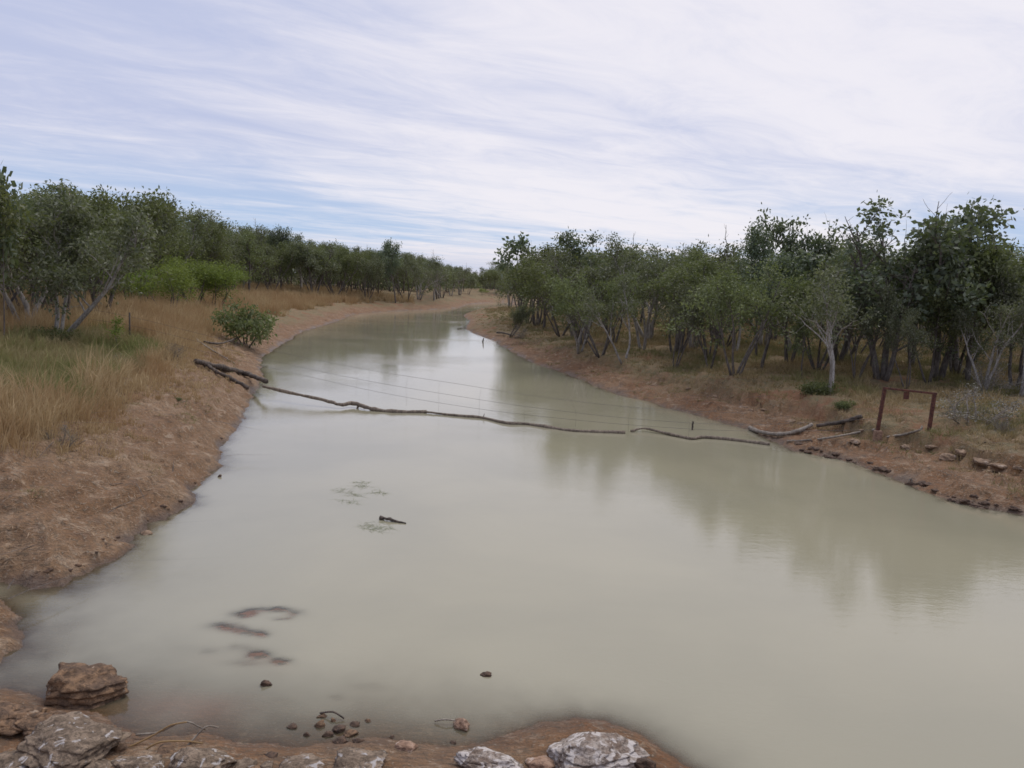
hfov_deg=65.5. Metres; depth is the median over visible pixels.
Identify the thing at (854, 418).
dark log
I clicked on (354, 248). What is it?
bushy tree
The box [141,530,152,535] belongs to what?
pale stone
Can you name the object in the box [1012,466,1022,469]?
ledge stone
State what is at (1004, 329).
bushy tree
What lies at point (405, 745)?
pink stone
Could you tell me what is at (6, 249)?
tall tree
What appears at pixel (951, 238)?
tall tree
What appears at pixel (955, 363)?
many stemmed tree
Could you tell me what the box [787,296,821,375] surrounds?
bushy tree
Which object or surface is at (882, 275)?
bushy tree
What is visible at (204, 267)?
green bush
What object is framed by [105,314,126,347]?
sapling
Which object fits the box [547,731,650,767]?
white rock
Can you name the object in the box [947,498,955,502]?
mud clod
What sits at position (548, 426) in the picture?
floating log
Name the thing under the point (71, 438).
dead bush
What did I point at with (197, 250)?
bushy tree
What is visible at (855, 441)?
ledge stone
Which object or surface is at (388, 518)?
floating stick
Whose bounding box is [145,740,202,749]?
dead reed
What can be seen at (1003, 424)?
dead bush
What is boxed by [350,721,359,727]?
wet stone
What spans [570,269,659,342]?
many stemmed tree
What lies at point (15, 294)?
many stemmed tree
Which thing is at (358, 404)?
floating log
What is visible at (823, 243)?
tall tree
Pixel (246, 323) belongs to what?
leafy shrub
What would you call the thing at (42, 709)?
rubble stone
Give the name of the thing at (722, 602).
water
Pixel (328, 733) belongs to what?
wet stone
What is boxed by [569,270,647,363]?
pale barked tree
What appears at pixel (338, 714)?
dead stalk
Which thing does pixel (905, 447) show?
ledge stone
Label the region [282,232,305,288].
pale barked tree
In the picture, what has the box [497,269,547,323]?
many stemmed tree
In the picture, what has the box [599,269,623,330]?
many stemmed tree
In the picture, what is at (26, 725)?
boulder
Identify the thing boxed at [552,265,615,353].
pale barked tree
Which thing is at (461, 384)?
wire fence
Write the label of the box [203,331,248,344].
bare branch
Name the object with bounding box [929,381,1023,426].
dead bush
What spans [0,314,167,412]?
green grass
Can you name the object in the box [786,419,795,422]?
ledge stone
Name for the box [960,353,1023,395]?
dead bush
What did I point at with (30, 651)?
ground
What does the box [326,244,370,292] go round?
many stemmed tree
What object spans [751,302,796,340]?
bushy tree
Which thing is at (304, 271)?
many stemmed tree
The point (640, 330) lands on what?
pale barked tree
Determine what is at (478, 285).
distant wood
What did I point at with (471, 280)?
many stemmed tree
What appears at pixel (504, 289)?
pale barked tree
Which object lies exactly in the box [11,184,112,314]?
many stemmed tree
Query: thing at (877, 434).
rusty frame
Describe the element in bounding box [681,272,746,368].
many stemmed tree
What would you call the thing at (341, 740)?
wet stone
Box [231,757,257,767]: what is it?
rubble stone
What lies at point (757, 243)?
bushy tree
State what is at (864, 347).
many stemmed tree
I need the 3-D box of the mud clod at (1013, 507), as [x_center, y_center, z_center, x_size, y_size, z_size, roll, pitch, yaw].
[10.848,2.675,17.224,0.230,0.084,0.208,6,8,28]
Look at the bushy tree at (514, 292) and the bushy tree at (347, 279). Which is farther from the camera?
the bushy tree at (347, 279)
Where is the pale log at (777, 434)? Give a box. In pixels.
[748,423,812,436]
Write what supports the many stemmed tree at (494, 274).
on the ground at (30, 651)
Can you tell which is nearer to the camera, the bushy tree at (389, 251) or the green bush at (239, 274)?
the green bush at (239, 274)
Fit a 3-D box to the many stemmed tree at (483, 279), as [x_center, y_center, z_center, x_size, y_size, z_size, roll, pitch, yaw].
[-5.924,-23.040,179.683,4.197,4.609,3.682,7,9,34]
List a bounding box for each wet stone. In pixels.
[264,751,277,757]
[286,723,296,729]
[314,720,324,728]
[316,714,326,717]
[322,731,333,736]
[332,724,345,733]
[332,736,348,743]
[343,729,358,737]
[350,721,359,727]
[353,738,364,742]
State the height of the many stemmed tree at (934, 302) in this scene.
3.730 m
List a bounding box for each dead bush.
[37,425,79,445]
[165,342,186,358]
[509,327,527,338]
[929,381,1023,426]
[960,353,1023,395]
[987,415,1021,432]
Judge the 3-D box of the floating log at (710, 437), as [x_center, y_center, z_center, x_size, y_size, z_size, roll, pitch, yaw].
[5.674,1.615,24.282,4.179,0.165,0.647,5,8,22]
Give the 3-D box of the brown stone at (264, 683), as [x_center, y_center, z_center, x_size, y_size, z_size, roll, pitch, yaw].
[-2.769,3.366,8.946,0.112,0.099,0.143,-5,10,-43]
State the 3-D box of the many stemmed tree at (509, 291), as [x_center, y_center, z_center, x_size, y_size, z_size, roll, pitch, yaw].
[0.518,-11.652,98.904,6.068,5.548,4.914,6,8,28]
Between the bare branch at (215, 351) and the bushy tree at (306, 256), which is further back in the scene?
the bushy tree at (306, 256)
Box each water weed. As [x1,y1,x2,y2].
[330,481,388,504]
[360,521,392,532]
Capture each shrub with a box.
[27,324,81,344]
[208,296,280,347]
[794,378,840,395]
[832,399,858,409]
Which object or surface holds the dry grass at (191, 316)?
on the ground at (30, 651)
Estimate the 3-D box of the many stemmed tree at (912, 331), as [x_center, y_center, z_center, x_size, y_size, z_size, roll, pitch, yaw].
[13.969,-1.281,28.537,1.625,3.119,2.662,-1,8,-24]
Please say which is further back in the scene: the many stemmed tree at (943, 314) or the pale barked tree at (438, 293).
the pale barked tree at (438, 293)
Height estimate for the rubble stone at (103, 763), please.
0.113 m
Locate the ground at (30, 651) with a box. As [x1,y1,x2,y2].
[0,279,1023,767]
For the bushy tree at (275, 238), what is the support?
on the ground at (30, 651)
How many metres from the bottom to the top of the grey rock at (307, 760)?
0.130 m
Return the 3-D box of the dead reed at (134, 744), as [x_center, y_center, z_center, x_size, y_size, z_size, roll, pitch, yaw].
[-3.416,3.374,7.678,0.528,0.206,0.052,0,8,-17]
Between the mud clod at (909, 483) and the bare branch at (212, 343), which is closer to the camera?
the mud clod at (909, 483)
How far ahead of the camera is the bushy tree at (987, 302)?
38.67 m
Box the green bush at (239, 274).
[172,259,251,307]
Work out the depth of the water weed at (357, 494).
17.00 m
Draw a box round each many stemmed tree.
[0,186,91,310]
[3,198,78,310]
[5,264,35,298]
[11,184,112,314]
[11,186,122,305]
[32,255,100,304]
[41,190,154,296]
[114,204,196,296]
[141,207,198,297]
[151,213,236,294]
[177,233,238,289]
[204,232,246,290]
[219,221,251,233]
[227,222,275,282]
[238,238,282,288]
[250,239,299,288]
[290,243,340,291]
[300,239,325,285]
[303,244,366,295]
[312,241,350,288]
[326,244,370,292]
[348,248,394,295]
[354,247,369,288]
[356,253,387,299]
[368,251,412,291]
[376,252,433,300]
[385,252,415,295]
[421,268,460,297]
[462,275,476,293]
[477,272,493,289]
[479,268,504,294]
[481,269,498,289]
[486,261,512,269]
[496,242,570,325]
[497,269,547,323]
[497,271,518,307]
[512,254,598,336]
[521,243,655,345]
[541,269,640,357]
[542,273,581,337]
[546,251,588,327]
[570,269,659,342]
[584,243,646,327]
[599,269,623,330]
[632,243,727,353]
[654,280,706,367]
[657,257,817,375]
[659,254,752,358]
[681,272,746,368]
[698,252,774,341]
[709,257,770,347]
[747,270,867,370]
[800,231,895,358]
[832,280,905,377]
[846,310,873,353]
[859,301,923,348]
[872,306,938,389]
[876,288,987,382]
[892,233,1004,362]
[901,238,1023,342]
[906,235,1023,374]
[978,283,1023,371]
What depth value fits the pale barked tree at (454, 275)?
149.65 m
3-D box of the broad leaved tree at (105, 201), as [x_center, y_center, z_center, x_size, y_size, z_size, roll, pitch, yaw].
[-19.212,-6.349,38.496,6.485,6.952,5.083,-4,10,-40]
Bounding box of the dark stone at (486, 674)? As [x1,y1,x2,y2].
[480,671,491,676]
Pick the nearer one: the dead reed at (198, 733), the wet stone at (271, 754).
the wet stone at (271, 754)
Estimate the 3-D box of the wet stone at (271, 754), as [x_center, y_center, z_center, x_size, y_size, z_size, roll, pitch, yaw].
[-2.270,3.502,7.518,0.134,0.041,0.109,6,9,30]
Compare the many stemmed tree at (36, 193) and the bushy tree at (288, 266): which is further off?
the bushy tree at (288, 266)
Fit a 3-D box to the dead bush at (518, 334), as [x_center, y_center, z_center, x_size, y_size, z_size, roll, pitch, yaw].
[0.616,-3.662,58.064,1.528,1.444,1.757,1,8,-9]
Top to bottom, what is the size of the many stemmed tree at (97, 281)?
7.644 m
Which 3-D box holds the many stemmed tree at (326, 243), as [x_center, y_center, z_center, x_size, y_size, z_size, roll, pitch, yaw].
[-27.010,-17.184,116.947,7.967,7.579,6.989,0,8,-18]
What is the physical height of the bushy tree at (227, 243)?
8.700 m
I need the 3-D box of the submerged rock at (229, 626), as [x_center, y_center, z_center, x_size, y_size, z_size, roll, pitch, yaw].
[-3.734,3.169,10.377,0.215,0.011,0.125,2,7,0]
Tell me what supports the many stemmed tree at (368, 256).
on the ground at (30, 651)
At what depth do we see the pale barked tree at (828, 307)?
27.04 m
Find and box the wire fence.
[72,306,864,436]
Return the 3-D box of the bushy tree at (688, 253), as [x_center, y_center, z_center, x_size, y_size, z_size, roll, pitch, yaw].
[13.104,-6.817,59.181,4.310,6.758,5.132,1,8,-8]
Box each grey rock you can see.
[279,753,324,767]
[332,747,387,767]
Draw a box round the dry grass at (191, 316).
[0,279,414,461]
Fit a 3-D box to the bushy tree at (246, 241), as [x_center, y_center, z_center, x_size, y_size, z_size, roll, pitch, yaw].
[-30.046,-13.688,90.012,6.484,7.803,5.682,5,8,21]
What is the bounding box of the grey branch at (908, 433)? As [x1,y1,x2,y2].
[887,426,922,437]
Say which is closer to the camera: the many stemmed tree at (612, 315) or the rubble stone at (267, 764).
the rubble stone at (267, 764)
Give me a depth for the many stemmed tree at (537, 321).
68.12 m
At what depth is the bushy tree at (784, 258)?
34.22 m
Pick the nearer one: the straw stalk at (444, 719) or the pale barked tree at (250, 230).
the straw stalk at (444, 719)
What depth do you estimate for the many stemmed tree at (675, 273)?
37.55 m
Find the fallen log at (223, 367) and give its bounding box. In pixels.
[193,359,268,383]
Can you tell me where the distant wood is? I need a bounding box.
[1,233,1022,337]
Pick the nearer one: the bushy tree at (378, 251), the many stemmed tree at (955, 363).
the many stemmed tree at (955, 363)
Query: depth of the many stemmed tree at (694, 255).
40.90 m
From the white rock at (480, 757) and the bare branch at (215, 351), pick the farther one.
the bare branch at (215, 351)
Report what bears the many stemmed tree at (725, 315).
on the ground at (30, 651)
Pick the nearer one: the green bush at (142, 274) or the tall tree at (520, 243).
the green bush at (142, 274)
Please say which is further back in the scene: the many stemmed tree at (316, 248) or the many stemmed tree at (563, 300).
the many stemmed tree at (316, 248)
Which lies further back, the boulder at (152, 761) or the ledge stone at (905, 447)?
the ledge stone at (905, 447)
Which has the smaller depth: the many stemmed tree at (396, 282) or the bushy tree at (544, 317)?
the bushy tree at (544, 317)
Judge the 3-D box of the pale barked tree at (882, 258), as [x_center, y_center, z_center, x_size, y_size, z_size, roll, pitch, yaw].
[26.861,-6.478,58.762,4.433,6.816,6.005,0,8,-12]
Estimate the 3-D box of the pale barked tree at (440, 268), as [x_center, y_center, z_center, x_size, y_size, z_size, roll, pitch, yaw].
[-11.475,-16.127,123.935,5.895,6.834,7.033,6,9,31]
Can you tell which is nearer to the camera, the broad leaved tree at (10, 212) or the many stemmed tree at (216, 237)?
the broad leaved tree at (10, 212)
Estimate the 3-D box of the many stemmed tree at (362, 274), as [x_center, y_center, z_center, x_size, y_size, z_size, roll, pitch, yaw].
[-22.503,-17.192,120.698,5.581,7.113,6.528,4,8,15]
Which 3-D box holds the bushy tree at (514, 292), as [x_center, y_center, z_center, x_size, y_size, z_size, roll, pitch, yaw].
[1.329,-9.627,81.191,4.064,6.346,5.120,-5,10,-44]
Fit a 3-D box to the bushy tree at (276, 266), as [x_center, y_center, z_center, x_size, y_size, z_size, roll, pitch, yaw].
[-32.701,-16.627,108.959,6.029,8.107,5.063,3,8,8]
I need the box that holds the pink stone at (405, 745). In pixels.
[395,740,417,751]
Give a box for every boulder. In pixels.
[0,700,43,735]
[0,750,28,767]
[12,711,131,767]
[13,710,66,735]
[44,662,128,709]
[109,754,164,767]
[168,747,236,767]
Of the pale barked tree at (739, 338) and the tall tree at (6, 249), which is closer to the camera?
the tall tree at (6, 249)
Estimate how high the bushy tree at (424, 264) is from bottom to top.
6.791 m
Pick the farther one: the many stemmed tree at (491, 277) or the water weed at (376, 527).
the many stemmed tree at (491, 277)
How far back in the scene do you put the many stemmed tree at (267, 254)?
93.38 m
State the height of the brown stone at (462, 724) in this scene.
0.154 m
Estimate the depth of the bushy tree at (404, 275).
130.84 m
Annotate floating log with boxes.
[262,385,426,412]
[425,411,624,433]
[630,427,769,444]
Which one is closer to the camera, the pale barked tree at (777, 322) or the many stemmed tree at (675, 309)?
the many stemmed tree at (675, 309)
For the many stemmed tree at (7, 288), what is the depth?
43.43 m
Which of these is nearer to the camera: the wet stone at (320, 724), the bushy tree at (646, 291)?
the wet stone at (320, 724)
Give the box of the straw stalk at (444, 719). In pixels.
[434,719,454,721]
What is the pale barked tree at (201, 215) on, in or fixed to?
on the ground at (30, 651)
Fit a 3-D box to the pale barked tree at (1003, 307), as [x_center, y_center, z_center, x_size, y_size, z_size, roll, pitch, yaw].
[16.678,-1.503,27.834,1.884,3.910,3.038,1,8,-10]
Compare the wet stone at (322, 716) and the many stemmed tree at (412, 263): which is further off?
the many stemmed tree at (412, 263)
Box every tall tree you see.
[0,163,32,335]
[493,231,541,309]
[551,227,619,338]
[756,202,846,362]
[795,195,997,380]
[879,192,1023,380]
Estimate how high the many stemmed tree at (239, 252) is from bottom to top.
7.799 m
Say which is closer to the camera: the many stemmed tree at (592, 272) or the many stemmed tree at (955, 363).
the many stemmed tree at (955, 363)
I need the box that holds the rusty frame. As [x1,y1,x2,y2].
[873,387,936,440]
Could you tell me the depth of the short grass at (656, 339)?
34.00 m
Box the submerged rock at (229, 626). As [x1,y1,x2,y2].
[218,625,233,628]
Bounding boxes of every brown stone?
[260,680,271,686]
[453,718,469,731]
[525,755,555,767]
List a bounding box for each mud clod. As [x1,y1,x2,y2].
[905,481,914,485]
[916,480,925,485]
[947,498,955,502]
[959,499,969,503]
[981,501,990,504]
[1008,506,1019,509]
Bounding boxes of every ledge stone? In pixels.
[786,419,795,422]
[849,438,860,444]
[900,444,910,450]
[925,445,937,448]
[939,453,956,460]
[955,449,966,456]
[972,457,991,465]
[987,463,1006,471]
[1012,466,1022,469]
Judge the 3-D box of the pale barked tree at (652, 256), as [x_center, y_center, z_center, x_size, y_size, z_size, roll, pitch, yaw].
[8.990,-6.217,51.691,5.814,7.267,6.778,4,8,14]
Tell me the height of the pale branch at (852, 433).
0.554 m
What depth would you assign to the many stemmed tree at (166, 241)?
56.12 m
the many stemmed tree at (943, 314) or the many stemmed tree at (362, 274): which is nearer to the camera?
the many stemmed tree at (943, 314)
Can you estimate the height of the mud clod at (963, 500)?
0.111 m
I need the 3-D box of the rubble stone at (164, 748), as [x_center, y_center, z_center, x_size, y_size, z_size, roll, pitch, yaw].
[-3.279,3.474,7.540,0.161,0.055,0.273,-1,8,-24]
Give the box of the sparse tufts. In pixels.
[5,331,274,497]
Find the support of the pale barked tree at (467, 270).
on the ground at (30, 651)
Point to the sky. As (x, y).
(453, 129)
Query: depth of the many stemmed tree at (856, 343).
40.23 m
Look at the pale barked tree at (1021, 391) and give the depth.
27.64 m
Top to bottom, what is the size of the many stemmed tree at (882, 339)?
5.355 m
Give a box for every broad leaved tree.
[0,178,163,331]
[0,181,67,296]
[75,185,180,311]
[921,237,1023,381]
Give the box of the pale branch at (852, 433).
[787,428,874,441]
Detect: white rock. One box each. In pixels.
[454,746,523,767]
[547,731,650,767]
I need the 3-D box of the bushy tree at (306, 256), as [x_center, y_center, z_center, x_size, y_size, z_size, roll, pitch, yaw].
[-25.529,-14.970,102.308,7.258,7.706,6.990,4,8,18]
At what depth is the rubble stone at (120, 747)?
7.51 m
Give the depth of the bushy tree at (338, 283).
124.66 m
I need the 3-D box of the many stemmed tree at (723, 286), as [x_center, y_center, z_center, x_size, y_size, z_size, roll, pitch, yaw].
[9.229,-2.637,31.922,4.604,4.914,6.197,9,10,44]
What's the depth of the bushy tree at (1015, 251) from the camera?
46.59 m
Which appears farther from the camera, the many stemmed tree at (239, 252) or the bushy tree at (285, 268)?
the bushy tree at (285, 268)
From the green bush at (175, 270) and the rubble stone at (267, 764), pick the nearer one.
the rubble stone at (267, 764)
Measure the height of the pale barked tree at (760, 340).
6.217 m
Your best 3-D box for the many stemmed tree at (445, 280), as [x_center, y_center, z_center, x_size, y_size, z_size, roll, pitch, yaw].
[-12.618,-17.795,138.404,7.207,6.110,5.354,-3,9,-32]
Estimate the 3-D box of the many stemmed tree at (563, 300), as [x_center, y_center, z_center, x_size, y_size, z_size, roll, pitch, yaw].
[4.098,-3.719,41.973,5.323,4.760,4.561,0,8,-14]
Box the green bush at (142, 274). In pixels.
[93,265,177,300]
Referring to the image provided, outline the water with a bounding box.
[38,302,1023,767]
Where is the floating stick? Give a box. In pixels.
[379,515,405,523]
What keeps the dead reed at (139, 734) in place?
on the ground at (30, 651)
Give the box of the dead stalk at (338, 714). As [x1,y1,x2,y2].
[320,711,343,718]
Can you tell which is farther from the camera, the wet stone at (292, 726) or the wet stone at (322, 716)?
the wet stone at (322, 716)
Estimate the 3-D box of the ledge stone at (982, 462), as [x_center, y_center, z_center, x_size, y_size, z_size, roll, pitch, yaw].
[11.605,1.929,19.735,0.384,0.181,0.505,-3,9,-34]
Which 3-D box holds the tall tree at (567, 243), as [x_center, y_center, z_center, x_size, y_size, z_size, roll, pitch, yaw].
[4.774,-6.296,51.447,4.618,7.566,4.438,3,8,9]
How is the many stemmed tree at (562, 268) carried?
on the ground at (30, 651)
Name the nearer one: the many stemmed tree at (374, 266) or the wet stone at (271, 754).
the wet stone at (271, 754)
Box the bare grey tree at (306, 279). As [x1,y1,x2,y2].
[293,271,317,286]
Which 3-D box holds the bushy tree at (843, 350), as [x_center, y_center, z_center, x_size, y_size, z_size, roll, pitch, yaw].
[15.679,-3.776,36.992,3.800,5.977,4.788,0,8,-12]
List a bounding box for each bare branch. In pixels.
[195,338,234,363]
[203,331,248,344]
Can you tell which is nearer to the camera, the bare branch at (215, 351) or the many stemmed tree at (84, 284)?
the bare branch at (215, 351)
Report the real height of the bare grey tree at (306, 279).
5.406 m
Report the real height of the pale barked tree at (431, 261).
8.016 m
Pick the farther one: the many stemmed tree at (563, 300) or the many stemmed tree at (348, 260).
the many stemmed tree at (348, 260)
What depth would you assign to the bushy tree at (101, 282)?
47.71 m
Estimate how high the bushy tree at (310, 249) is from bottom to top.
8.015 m
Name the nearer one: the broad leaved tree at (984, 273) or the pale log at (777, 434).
the pale log at (777, 434)
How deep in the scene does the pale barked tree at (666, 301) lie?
49.24 m
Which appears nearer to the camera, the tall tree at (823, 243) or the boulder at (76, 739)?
the boulder at (76, 739)
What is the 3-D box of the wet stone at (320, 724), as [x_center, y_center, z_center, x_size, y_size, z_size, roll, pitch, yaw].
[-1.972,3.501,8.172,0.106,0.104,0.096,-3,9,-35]
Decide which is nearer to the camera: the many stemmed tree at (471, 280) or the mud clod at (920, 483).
the mud clod at (920, 483)
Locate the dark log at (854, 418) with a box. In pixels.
[816,415,862,427]
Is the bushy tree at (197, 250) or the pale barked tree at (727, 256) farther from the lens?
the bushy tree at (197, 250)
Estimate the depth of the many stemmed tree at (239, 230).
105.75 m
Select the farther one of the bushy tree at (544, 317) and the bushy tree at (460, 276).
the bushy tree at (460, 276)
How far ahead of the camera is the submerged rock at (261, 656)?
9.61 m
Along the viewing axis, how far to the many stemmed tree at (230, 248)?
75.86 m
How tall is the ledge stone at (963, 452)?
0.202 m
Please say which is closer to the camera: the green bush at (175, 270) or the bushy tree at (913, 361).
the bushy tree at (913, 361)
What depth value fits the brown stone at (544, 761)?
7.40 m
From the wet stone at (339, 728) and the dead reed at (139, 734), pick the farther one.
the wet stone at (339, 728)
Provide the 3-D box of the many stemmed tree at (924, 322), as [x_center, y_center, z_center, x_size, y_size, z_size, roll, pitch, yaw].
[20.586,-4.041,37.947,5.824,6.594,5.109,5,8,21]
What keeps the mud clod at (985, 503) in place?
on the ground at (30, 651)
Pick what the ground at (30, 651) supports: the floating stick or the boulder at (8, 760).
the boulder at (8, 760)
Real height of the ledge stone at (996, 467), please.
0.228 m
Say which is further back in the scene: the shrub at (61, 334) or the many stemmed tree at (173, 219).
the many stemmed tree at (173, 219)
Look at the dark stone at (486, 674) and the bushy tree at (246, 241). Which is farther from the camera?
the bushy tree at (246, 241)
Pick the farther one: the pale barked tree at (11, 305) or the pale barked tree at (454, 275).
the pale barked tree at (454, 275)
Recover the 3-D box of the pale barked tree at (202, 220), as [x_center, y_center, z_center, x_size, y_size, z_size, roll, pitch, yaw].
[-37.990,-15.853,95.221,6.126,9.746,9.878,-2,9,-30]
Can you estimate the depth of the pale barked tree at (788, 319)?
43.11 m
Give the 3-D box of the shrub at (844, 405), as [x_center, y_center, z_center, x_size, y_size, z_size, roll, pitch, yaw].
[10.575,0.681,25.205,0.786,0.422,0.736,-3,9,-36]
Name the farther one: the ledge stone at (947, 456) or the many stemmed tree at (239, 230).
the many stemmed tree at (239, 230)
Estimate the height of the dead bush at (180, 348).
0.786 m
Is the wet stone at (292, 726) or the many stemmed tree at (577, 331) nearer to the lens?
the wet stone at (292, 726)
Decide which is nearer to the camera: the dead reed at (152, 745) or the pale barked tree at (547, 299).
the dead reed at (152, 745)
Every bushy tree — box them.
[83,213,134,296]
[92,184,189,298]
[142,205,209,292]
[185,209,231,291]
[227,229,278,291]
[255,236,289,286]
[261,240,299,287]
[264,224,293,285]
[275,238,304,284]
[285,238,342,290]
[291,240,317,280]
[332,252,365,290]
[335,245,345,287]
[345,246,364,285]
[371,248,392,292]
[379,238,403,302]
[388,260,413,292]
[422,259,450,298]
[452,266,466,291]
[500,268,529,308]
[509,302,535,336]
[518,263,564,328]
[627,253,665,322]
[664,247,711,331]
[728,217,775,355]
[737,244,817,369]
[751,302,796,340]
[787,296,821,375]
[804,236,896,360]
[862,266,915,366]
[879,262,935,365]
[933,244,1023,346]
[945,244,1017,355]
[974,262,1023,387]
[997,257,1023,353]
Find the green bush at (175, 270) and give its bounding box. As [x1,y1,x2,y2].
[123,252,210,307]
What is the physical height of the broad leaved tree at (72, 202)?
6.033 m
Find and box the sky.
[0,0,1023,274]
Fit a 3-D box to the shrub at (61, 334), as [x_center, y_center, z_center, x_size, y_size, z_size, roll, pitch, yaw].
[-16.147,-1.631,28.185,2.114,0.945,1.980,3,7,6]
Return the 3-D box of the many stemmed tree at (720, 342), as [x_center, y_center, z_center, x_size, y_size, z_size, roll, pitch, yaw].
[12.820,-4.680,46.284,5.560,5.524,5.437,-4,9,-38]
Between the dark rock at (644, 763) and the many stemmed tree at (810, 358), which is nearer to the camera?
the dark rock at (644, 763)
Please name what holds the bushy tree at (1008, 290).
on the ground at (30, 651)
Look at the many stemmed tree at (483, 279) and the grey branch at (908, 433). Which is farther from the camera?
the many stemmed tree at (483, 279)
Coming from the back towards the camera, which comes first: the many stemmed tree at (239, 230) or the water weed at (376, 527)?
the many stemmed tree at (239, 230)
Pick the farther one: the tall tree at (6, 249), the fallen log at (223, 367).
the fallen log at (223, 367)
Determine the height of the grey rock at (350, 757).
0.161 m
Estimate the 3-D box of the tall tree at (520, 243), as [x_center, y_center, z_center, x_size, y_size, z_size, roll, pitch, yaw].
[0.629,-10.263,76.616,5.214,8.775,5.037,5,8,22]
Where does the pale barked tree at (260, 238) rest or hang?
on the ground at (30, 651)
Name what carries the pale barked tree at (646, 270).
on the ground at (30, 651)
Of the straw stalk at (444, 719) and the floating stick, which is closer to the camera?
the straw stalk at (444, 719)
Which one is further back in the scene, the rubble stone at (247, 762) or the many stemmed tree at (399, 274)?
the many stemmed tree at (399, 274)
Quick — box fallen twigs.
[1,314,1023,598]
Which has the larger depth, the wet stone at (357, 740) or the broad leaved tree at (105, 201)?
the broad leaved tree at (105, 201)
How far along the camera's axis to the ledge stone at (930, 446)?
21.43 m
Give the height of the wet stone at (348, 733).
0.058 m
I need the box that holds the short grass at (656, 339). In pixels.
[470,305,1023,500]
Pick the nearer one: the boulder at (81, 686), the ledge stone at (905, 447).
the boulder at (81, 686)
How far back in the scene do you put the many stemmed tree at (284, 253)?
99.01 m
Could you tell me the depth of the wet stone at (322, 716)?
8.32 m
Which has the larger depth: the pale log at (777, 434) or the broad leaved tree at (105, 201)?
the broad leaved tree at (105, 201)
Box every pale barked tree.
[0,191,92,325]
[142,202,218,289]
[179,209,221,269]
[227,218,268,233]
[233,224,270,287]
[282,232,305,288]
[401,250,451,299]
[410,262,429,294]
[419,260,450,298]
[419,261,456,300]
[443,266,474,294]
[446,271,462,295]
[490,262,519,305]
[522,274,577,326]
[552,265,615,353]
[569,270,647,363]
[600,231,687,349]
[608,231,684,340]
[622,243,694,336]
[641,228,751,348]
[648,267,697,336]
[698,256,773,350]
[710,265,772,345]
[765,274,809,351]
[767,287,823,348]
[773,261,886,394]
[860,251,899,337]
[948,286,1023,390]
[1002,308,1023,396]
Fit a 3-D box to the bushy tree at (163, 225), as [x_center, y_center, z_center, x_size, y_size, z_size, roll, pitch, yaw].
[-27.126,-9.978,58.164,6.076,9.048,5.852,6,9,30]
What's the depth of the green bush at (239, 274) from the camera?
60.76 m
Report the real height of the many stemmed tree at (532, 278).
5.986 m
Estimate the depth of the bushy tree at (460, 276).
168.13 m
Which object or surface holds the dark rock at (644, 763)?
on the ground at (30, 651)
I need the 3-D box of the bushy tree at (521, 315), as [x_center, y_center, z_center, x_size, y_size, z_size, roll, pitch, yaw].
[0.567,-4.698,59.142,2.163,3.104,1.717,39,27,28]
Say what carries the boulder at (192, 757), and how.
on the ground at (30, 651)
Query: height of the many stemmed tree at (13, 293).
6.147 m
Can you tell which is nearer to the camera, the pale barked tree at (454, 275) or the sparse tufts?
the sparse tufts
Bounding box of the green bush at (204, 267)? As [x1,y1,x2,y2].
[150,252,241,303]
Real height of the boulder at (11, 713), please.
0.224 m
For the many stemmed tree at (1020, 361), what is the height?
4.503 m
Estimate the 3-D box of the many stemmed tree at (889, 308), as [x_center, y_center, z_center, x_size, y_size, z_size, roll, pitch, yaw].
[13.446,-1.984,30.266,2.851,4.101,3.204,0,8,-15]
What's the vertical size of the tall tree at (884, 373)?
7.308 m
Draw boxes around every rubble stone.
[27,706,47,712]
[83,758,112,767]
[110,743,127,751]
[157,743,174,753]
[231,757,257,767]
[260,761,272,767]
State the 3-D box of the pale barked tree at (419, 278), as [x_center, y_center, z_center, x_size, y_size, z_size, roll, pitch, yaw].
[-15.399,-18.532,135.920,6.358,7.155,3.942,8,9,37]
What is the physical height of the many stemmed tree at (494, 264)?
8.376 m
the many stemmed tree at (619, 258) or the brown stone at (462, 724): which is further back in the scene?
the many stemmed tree at (619, 258)
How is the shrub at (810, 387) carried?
on the ground at (30, 651)
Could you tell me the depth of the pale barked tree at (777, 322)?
46.02 m
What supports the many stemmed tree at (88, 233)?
on the ground at (30, 651)
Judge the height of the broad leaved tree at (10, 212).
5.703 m
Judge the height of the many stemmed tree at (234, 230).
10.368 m
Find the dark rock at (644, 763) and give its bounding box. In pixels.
[634,758,655,767]
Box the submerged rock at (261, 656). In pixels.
[254,654,266,657]
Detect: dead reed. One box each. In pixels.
[128,721,186,746]
[136,721,204,735]
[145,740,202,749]
[187,725,218,744]

